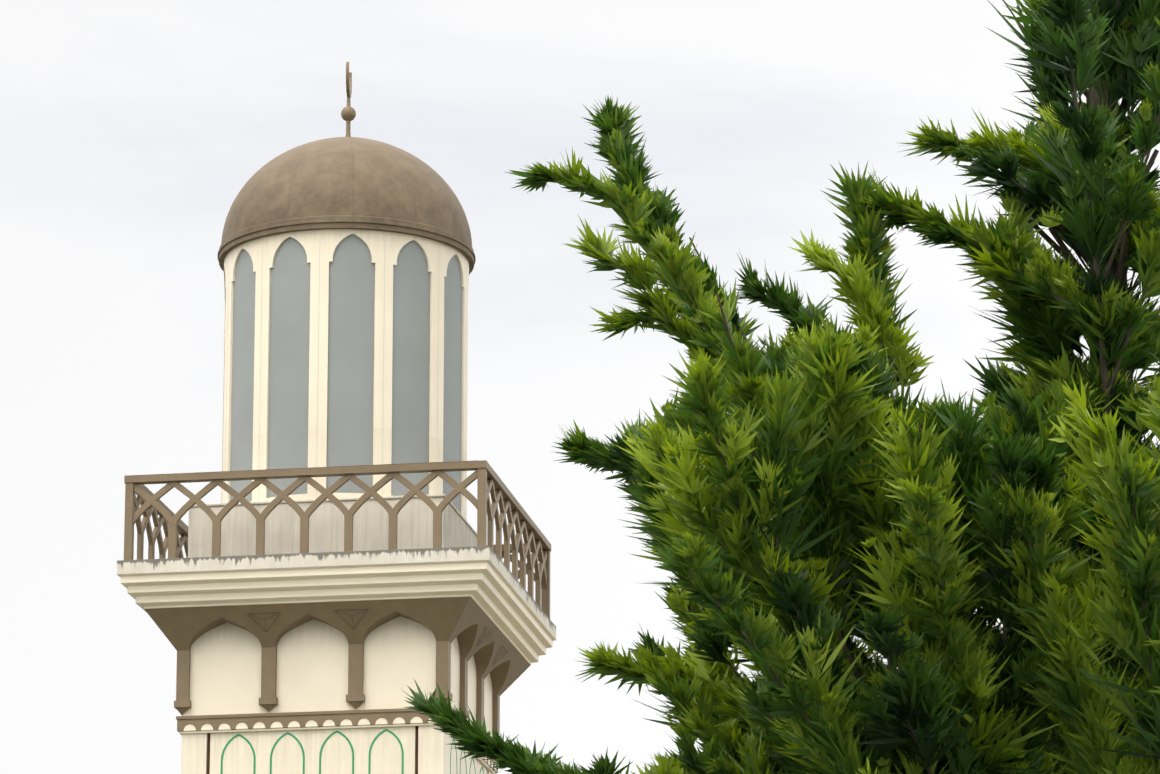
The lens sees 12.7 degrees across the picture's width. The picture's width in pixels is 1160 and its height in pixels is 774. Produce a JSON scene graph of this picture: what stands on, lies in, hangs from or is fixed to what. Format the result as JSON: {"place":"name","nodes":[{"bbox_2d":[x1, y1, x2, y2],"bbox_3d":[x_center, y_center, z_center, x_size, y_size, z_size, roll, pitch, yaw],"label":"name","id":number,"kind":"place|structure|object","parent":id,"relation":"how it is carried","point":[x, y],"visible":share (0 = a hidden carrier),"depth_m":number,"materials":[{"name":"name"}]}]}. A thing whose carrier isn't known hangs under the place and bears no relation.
{"place":"outdoors","nodes":[
{"label":"outdoors","id":0,"kind":"place"},
{"bbox_2d":[181,725,491,773],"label":"lower tower wall","id":1,"kind":"structure","parent":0,"point":[406,750],"depth_m":57.25,"materials":[{"name":"beige paint"}]},
{"bbox_2d":[176,708,497,773],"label":"decorative molding","id":2,"kind":"structure","parent":1,"relation":"on","point":[371,718],"depth_m":57.31,"materials":[{"name":"paint"}]},
{"bbox_2d":[182,616,491,736],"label":"tower wall","id":3,"kind":"structure","parent":2,"relation":"on","point":[312,665],"depth_m":57.50,"materials":[{"name":"beige paint"}]},
{"bbox_2d":[144,597,529,738],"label":"arched corbels","id":4,"kind":"object","parent":3,"relation":"attached to","point":[470,625],"visible":0.54,"depth_m":57.48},
{"bbox_2d":[117,546,555,664],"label":"balcony cornice","id":5,"kind":"structure","parent":4,"relation":"on","point":[485,579],"depth_m":57.26,"materials":[{"name":"beige paint"}]},
{"bbox_2d":[188,494,476,557],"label":"minaret drum plinth","id":6,"kind":"structure","parent":5,"relation":"on","point":[326,525],"depth_m":57.93,"materials":[{"name":"beige paint"}]},
{"bbox_2d":[221,229,468,519],"bbox_3d":[-2.691,0.092,59.782,2.828,3.160,2.828,-3,-15,9],"label":"tower drum","id":7,"kind":"object","parent":6,"relation":"on","point":[345,347],"visible":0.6,"depth_m":58.71,"materials":[{"name":"beige paint"}]},
{"bbox_2d":[218,137,475,274],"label":"dome","id":8,"kind":"structure","parent":7,"relation":"on","point":[349,183],"depth_m":59.22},
{"bbox_2d":[341,62,355,136],"bbox_3d":[-2.691,-3.280,60.686,0.176,0.922,0.470,-3,-15,9],"label":"finial","id":9,"kind":"object","parent":8,"relation":"on","point":[348,113],"visible":1,"depth_m":60.60,"materials":[{"name":"brown metal"}]},
{"bbox_2d":[124,460,550,618],"bbox_3d":[-2.691,1.881,59.303,4.088,0.975,4.088,-3,-15,9],"label":"balcony railing","id":10,"kind":"object","parent":5,"relation":"on","point":[536,543],"visible":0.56,"depth_m":57.57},
{"bbox_2d":[0,0,1159,773],"label":"sky","id":11,"kind":"structure","parent":0,"point":[131,131],"materials":[{"name":"white"}]},
{"bbox_2d":[402,0,1159,773],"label":"cypress tree","id":12,"kind":"object","parent":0,"point":[1000,460],"depth_m":15.05,"materials":[{"name":"green plant"}]}
]}

